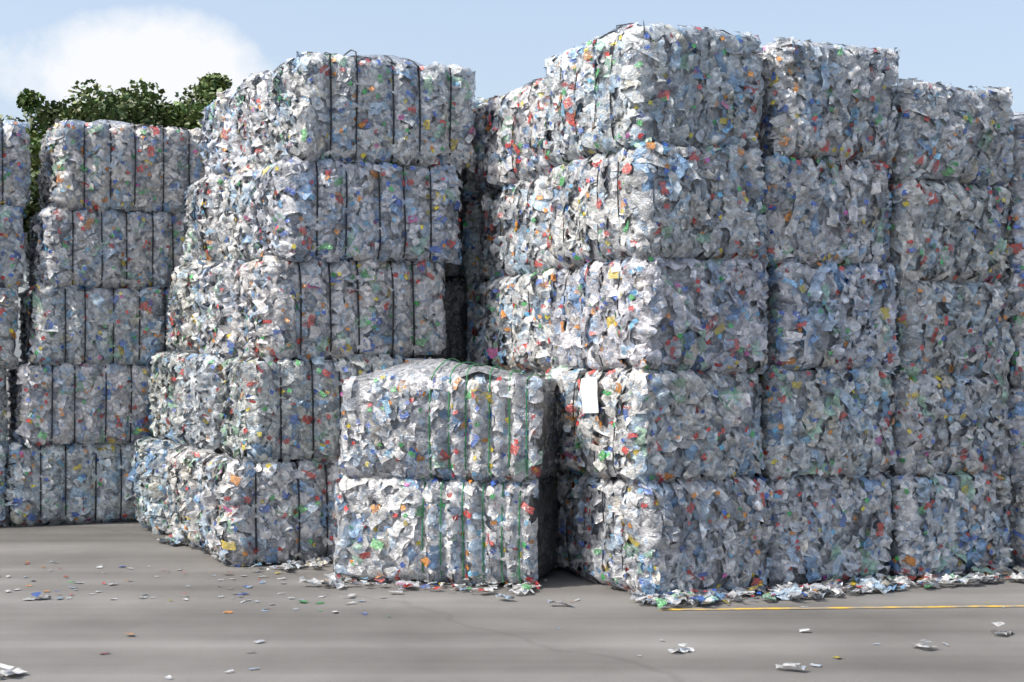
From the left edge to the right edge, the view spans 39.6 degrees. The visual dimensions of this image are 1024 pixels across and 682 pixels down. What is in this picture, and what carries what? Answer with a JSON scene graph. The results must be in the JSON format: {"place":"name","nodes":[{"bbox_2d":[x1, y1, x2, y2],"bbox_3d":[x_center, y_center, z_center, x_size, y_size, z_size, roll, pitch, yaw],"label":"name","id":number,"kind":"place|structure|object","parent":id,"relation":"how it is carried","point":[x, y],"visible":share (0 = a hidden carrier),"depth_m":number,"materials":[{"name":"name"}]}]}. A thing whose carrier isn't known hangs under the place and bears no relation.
{"place":"outdoors","nodes":[
{"label":"outdoors","id":0,"kind":"place"},
{"bbox_2d":[463,280,485,365],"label":"bale","id":1,"kind":"object","parent":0,"point":[470,324],"visible":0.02,"depth_m":12.50,"materials":[{"name":"plastic"}]},
{"bbox_2d":[450,195,485,284],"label":"bale","id":2,"kind":"object","parent":1,"relation":"on","point":[471,246],"visible":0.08,"depth_m":12.46,"materials":[{"name":"plastic"}]},
{"bbox_2d":[458,97,490,201],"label":"bale","id":3,"kind":"object","parent":2,"relation":"on","point":[469,191],"visible":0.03,"depth_m":12.42,"materials":[{"name":"plastic"}]},
{"bbox_2d":[0,359,1023,681],"bbox_3d":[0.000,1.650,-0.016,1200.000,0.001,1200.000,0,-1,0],"label":"ground","id":4,"kind":"structure","parent":0,"point":[596,633],"depth_m":8.58,"materials":[{"name":"concrete"}]},
{"bbox_2d":[0,442,8,525],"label":"bale","id":5,"kind":"object","parent":4,"relation":"on","point":[3,469],"visible":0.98,"depth_m":13.64,"materials":[{"name":"plastic"}]},
{"bbox_2d":[0,368,7,444],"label":"bale","id":6,"kind":"object","parent":5,"relation":"on","point":[3,412],"visible":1,"depth_m":13.68,"materials":[{"name":"plastic"}]},
{"bbox_2d":[0,284,18,368],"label":"bale","id":7,"kind":"object","parent":6,"relation":"on","point":[9,326],"visible":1,"depth_m":13.66,"materials":[{"name":"plastic"}]},
{"bbox_2d":[0,204,27,288],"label":"bale","id":8,"kind":"object","parent":7,"relation":"on","point":[13,251],"visible":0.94,"depth_m":13.72,"materials":[{"name":"plastic"}]},
{"bbox_2d":[0,120,30,208],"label":"bale","id":9,"kind":"object","parent":8,"relation":"on","point":[15,167],"visible":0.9,"depth_m":13.73,"materials":[{"name":"plastic"}]},
{"bbox_2d":[0,114,41,406],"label":"tree","id":10,"kind":"object","parent":4,"relation":"on","point":[34,205],"visible":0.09,"depth_m":43.98,"materials":[{"name":"green plant"}]},
{"bbox_2d":[0,88,50,251],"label":"tree","id":11,"kind":"object","parent":4,"relation":"on","point":[29,101],"visible":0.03,"depth_m":45.81,"materials":[{"name":"green plant"}]},
{"bbox_2d":[2,438,136,526],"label":"bale","id":12,"kind":"object","parent":4,"relation":"on","point":[70,483],"visible":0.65,"depth_m":13.80,"materials":[{"name":"plastic"}]},
{"bbox_2d":[7,361,155,447],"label":"bale","id":13,"kind":"object","parent":12,"relation":"on","point":[86,403],"visible":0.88,"depth_m":13.81,"materials":[{"name":"plastic"}]},
{"bbox_2d":[18,283,189,366],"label":"bale","id":14,"kind":"object","parent":13,"relation":"on","point":[74,325],"visible":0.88,"depth_m":13.87,"materials":[{"name":"plastic"}]},
{"bbox_2d":[26,205,186,289],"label":"bale","id":15,"kind":"object","parent":14,"relation":"on","point":[90,249],"visible":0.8,"depth_m":13.93,"materials":[{"name":"plastic"}]},
{"bbox_2d":[34,119,204,213],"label":"bale","id":16,"kind":"object","parent":15,"relation":"on","point":[102,166],"visible":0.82,"depth_m":13.97,"materials":[{"name":"plastic"}]},
{"bbox_2d":[23,79,187,245],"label":"tree","id":17,"kind":"object","parent":4,"relation":"on","point":[142,112],"visible":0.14,"depth_m":44.01,"materials":[{"name":"green plant"}]},
{"bbox_2d":[126,435,180,534],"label":"bale","id":18,"kind":"object","parent":4,"relation":"on","point":[146,474],"visible":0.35,"depth_m":13.07,"materials":[{"name":"plastic"}]},
{"bbox_2d":[146,351,195,445],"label":"bale","id":19,"kind":"object","parent":18,"relation":"on","point":[166,383],"visible":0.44,"depth_m":13.35,"materials":[{"name":"plastic"}]},
{"bbox_2d":[164,260,219,354],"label":"bale","id":20,"kind":"object","parent":19,"relation":"on","point":[180,324],"visible":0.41,"depth_m":13.34,"materials":[{"name":"plastic"}]},
{"bbox_2d":[178,172,229,263],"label":"bale","id":21,"kind":"object","parent":20,"relation":"on","point":[202,201],"visible":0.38,"depth_m":13.44,"materials":[{"name":"plastic"}]},
{"bbox_2d":[196,88,236,175],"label":"bale","id":22,"kind":"object","parent":21,"relation":"on","point":[215,122],"visible":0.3,"depth_m":13.53,"materials":[{"name":"plastic"}]},
{"bbox_2d":[75,72,232,120],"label":"tree","id":23,"kind":"object","parent":4,"relation":"on","point":[209,82],"visible":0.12,"depth_m":46.84,"materials":[{"name":"green plant"}]},
{"bbox_2d":[106,88,226,130],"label":"tree","id":24,"kind":"object","parent":4,"relation":"on","point":[190,117],"visible":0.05,"depth_m":44.30,"materials":[{"name":"green plant"}]},
{"bbox_2d":[163,443,227,548],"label":"bale","id":25,"kind":"object","parent":4,"relation":"on","point":[182,487],"visible":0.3,"depth_m":12.22,"materials":[{"name":"plastic"}]},
{"bbox_2d":[177,353,252,450],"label":"bale","id":26,"kind":"object","parent":25,"relation":"on","point":[201,422],"visible":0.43,"depth_m":12.21,"materials":[{"name":"plastic"}]},
{"bbox_2d":[192,260,248,360],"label":"bale","id":27,"kind":"object","parent":26,"relation":"on","point":[214,306],"visible":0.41,"depth_m":12.30,"materials":[{"name":"plastic"}]},
{"bbox_2d":[215,163,261,262],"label":"bale","id":28,"kind":"object","parent":27,"relation":"on","point":[234,223],"visible":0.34,"depth_m":12.41,"materials":[{"name":"plastic"}]},
{"bbox_2d":[226,70,273,175],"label":"bale","id":29,"kind":"object","parent":28,"relation":"on","point":[245,142],"visible":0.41,"depth_m":12.47,"materials":[{"name":"plastic"}]},
{"bbox_2d":[193,451,342,566],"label":"bale","id":30,"kind":"object","parent":4,"relation":"on","point":[276,510],"visible":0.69,"depth_m":11.18,"materials":[{"name":"plastic"}]},
{"bbox_2d":[216,353,430,462],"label":"bale","id":31,"kind":"object","parent":30,"relation":"on","point":[286,409],"visible":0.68,"depth_m":11.24,"materials":[{"name":"plastic"}]},
{"bbox_2d":[230,255,446,360],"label":"bale","id":32,"kind":"object","parent":31,"relation":"on","point":[290,310],"visible":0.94,"depth_m":11.46,"materials":[{"name":"plastic"}]},
{"bbox_2d":[248,155,462,264],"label":"bale","id":33,"kind":"object","parent":32,"relation":"on","point":[328,209],"visible":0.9,"depth_m":11.46,"materials":[{"name":"plastic"}]},
{"bbox_2d":[260,49,476,172],"bbox_3d":[-1.231,-1.907,12.011,1.633,1.028,1.223,0,-1,-23],"label":"bale","id":34,"kind":"object","parent":33,"relation":"on","point":[392,109],"visible":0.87,"depth_m":11.54,"materials":[{"name":"plastic"}]},
{"bbox_2d":[332,473,560,587],"bbox_3d":[-0.459,1.368,10.624,1.568,0.820,1.047,0,-1,16],"label":"bale","id":35,"kind":"object","parent":4,"relation":"on","point":[433,529],"visible":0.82,"depth_m":10.19,"materials":[{"name":"plastic"}]},
{"bbox_2d":[338,358,560,485],"bbox_3d":[-0.437,0.587,10.636,1.554,0.914,1.055,0,-1,15],"label":"bale","id":36,"kind":"object","parent":35,"relation":"on","point":[427,419],"visible":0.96,"depth_m":10.21,"materials":[{"name":"plastic"}]},
{"bbox_2d":[0,592,1012,675],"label":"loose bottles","id":37,"kind":"object","parent":4,"relation":"on","point":[9,671],"visible":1,"depth_m":7.93,"materials":[{"name":"white plastic"}]},
{"bbox_2d":[5,561,1015,678],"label":"litter scraps","id":38,"kind":"object","parent":4,"relation":"on","point":[301,600],"visible":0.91,"depth_m":9.64,"materials":[{"name":"white plastic"}]},
{"bbox_2d":[156,535,1023,608],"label":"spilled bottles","id":39,"kind":"object","parent":4,"relation":"on","point":[820,589],"visible":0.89,"depth_m":9.99,"materials":[{"name":"white plastic"}]},
{"bbox_2d":[556,470,774,594],"bbox_3d":[1.065,1.348,10.416,1.135,0.856,1.644,0,-1,-22],"label":"bale","id":40,"kind":"object","parent":4,"relation":"on","point":[653,536],"visible":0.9,"depth_m":9.81,"materials":[{"name":"plastic"}]},
{"bbox_2d":[544,365,764,485],"bbox_3d":[0.988,0.586,10.425,1.164,0.836,1.635,0,-1,-22],"label":"bale","id":41,"kind":"object","parent":40,"relation":"on","point":[631,428],"visible":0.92,"depth_m":9.80,"materials":[{"name":"plastic"}]},
{"bbox_2d":[547,253,768,373],"bbox_3d":[1.039,-0.182,10.454,1.141,0.861,1.640,0,-1,-23],"label":"bale","id":42,"kind":"object","parent":41,"relation":"on","point":[658,313],"visible":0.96,"depth_m":9.83,"materials":[{"name":"plastic"}]},
{"bbox_2d":[543,137,768,269],"bbox_3d":[1.033,-0.955,10.438,1.144,0.852,1.642,0,-1,-23],"label":"bale","id":43,"kind":"object","parent":42,"relation":"on","point":[650,198],"visible":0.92,"depth_m":9.83,"materials":[{"name":"plastic"}]},
{"bbox_2d":[540,20,764,166],"bbox_3d":[1.004,-1.801,10.484,1.145,1.005,1.649,0,-1,-23],"label":"bale","id":44,"kind":"object","parent":43,"relation":"on","point":[625,86],"visible":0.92,"depth_m":9.86,"materials":[{"name":"plastic"}]},
{"bbox_2d":[754,470,894,584],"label":"bale","id":45,"kind":"object","parent":4,"relation":"on","point":[825,529],"visible":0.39,"depth_m":10.15,"materials":[{"name":"plastic"}]},
{"bbox_2d":[755,364,897,481],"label":"bale","id":46,"kind":"object","parent":45,"relation":"on","point":[820,422],"visible":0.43,"depth_m":10.14,"materials":[{"name":"plastic"}]},
{"bbox_2d":[760,257,903,371],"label":"bale","id":47,"kind":"object","parent":46,"relation":"on","point":[832,316],"visible":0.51,"depth_m":10.15,"materials":[{"name":"plastic"}]},
{"bbox_2d":[762,151,895,267],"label":"bale","id":48,"kind":"object","parent":47,"relation":"on","point":[824,209],"visible":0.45,"depth_m":10.16,"materials":[{"name":"plastic"}]},
{"bbox_2d":[755,37,899,164],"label":"bale","id":49,"kind":"object","parent":48,"relation":"on","point":[839,102],"visible":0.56,"depth_m":10.17,"materials":[{"name":"plastic"}]},
{"bbox_2d":[659,605,1023,609],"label":"painted line","id":50,"kind":"object","parent":4,"relation":"on","point":[842,607],"visible":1,"depth_m":9.27,"materials":[{"name":"yellow paint"}]},
{"bbox_2d":[885,468,1012,578],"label":"bale","id":51,"kind":"object","parent":4,"relation":"on","point":[956,521],"visible":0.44,"depth_m":10.51,"materials":[{"name":"plastic"}]},
{"bbox_2d":[884,373,1013,476],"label":"bale","id":52,"kind":"object","parent":51,"relation":"on","point":[950,425],"visible":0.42,"depth_m":10.55,"materials":[{"name":"plastic"}]},
{"bbox_2d":[891,278,1014,380],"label":"bale","id":53,"kind":"object","parent":52,"relation":"on","point":[957,328],"visible":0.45,"depth_m":10.62,"materials":[{"name":"plastic"}]},
{"bbox_2d":[886,179,1015,283],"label":"bale","id":54,"kind":"object","parent":53,"relation":"on","point":[954,231],"visible":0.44,"depth_m":10.56,"materials":[{"name":"plastic"}]},
{"bbox_2d":[886,78,1014,187],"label":"bale","id":55,"kind":"object","parent":54,"relation":"on","point":[949,133],"visible":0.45,"depth_m":10.57,"materials":[{"name":"plastic"}]},
{"bbox_2d":[1006,480,1023,566],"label":"bale","id":56,"kind":"object","parent":4,"relation":"on","point":[1016,516],"visible":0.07,"depth_m":10.90,"materials":[{"name":"plastic"}]},
{"bbox_2d":[1007,386,1023,482],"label":"bale","id":57,"kind":"object","parent":56,"relation":"on","point":[1015,399],"visible":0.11,"depth_m":10.87,"materials":[{"name":"plastic"}]},
{"bbox_2d":[1007,298,1023,388],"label":"bale","id":58,"kind":"object","parent":57,"relation":"on","point":[1016,373],"visible":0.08,"depth_m":10.87,"materials":[{"name":"plastic"}]},
{"bbox_2d":[1004,205,1023,300],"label":"bale","id":59,"kind":"object","parent":58,"relation":"on","point":[1014,280],"visible":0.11,"depth_m":10.82,"materials":[{"name":"plastic"}]},
{"bbox_2d":[990,111,1023,208],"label":"bale","id":60,"kind":"object","parent":59,"relation":"on","point":[1014,186],"visible":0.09,"depth_m":10.92,"materials":[{"name":"plastic"}]},
{"bbox_2d":[0,0,1023,358],"label":"sky","id":61,"kind":"structure","parent":0,"point":[47,46],"materials":[{"name":"blue"}]},
{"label":"bale","id":62,"kind":"object","parent":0,"visible":0},
{"bbox_2d":[493,368,544,377],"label":"bale","id":63,"kind":"object","parent":62,"relation":"on","point":[530,371],"visible":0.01,"depth_m":11.35,"materials":[{"name":"plastic"}]},
{"bbox_2d":[471,268,555,372],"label":"bale","id":64,"kind":"object","parent":63,"relation":"on","point":[511,316],"visible":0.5,"depth_m":11.46,"materials":[{"name":"plastic"}]},
{"bbox_2d":[478,173,552,281],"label":"bale","id":65,"kind":"object","parent":64,"relation":"on","point":[513,222],"visible":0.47,"depth_m":11.51,"materials":[{"name":"plastic"}]},
{"bbox_2d":[471,76,553,194],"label":"bale","id":66,"kind":"object","parent":65,"relation":"on","point":[507,140],"visible":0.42,"depth_m":11.58,"materials":[{"name":"plastic"}]},
{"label":"bale","id":67,"kind":"object","parent":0,"visible":0},
{"bbox_2d":[411,278,467,362],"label":"bale","id":68,"kind":"object","parent":67,"relation":"on","point":[455,299],"visible":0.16,"depth_m":12.40,"materials":[{"name":"plastic"}]},
{"bbox_2d":[391,190,462,277],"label":"bale","id":69,"kind":"object","parent":68,"relation":"on","point":[451,270],"visible":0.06,"depth_m":12.37,"materials":[{"name":"plastic"}]},
{"bbox_2d":[456,167,467,186],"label":"bale","id":70,"kind":"object","parent":69,"relation":"on","point":[462,177],"visible":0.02,"depth_m":12.39,"materials":[{"name":"plastic"}]}
]}

